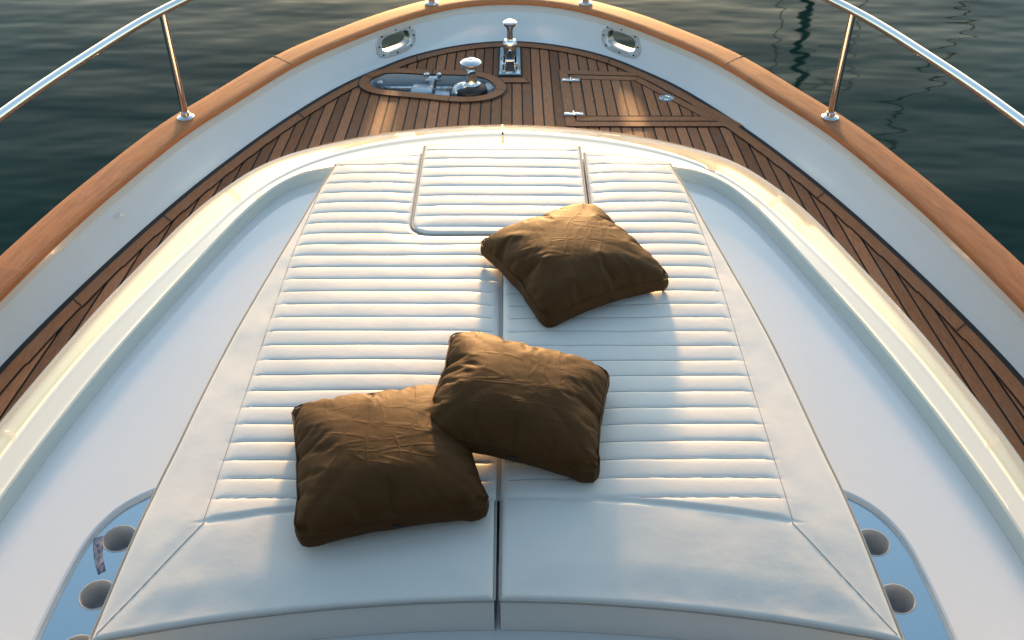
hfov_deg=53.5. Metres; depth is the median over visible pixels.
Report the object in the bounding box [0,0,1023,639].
motor yacht
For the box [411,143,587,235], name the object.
sunpad cushion
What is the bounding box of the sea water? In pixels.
[0,0,1023,264]
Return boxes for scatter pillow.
[291,385,488,546]
[430,331,609,482]
[480,203,668,327]
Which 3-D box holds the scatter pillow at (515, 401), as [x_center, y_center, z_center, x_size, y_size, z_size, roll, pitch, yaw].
[0.024,0.210,2.772,0.482,0.194,0.434,7,39,8]
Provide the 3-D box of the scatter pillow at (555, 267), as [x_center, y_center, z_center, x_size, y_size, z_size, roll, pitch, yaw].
[0.196,-0.216,3.333,0.469,0.150,0.513,-18,42,-21]
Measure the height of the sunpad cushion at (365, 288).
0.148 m
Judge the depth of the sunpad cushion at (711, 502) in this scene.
2.63 m
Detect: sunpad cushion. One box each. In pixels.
[89,153,500,639]
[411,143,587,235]
[498,152,904,639]
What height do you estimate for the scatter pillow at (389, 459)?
0.152 m

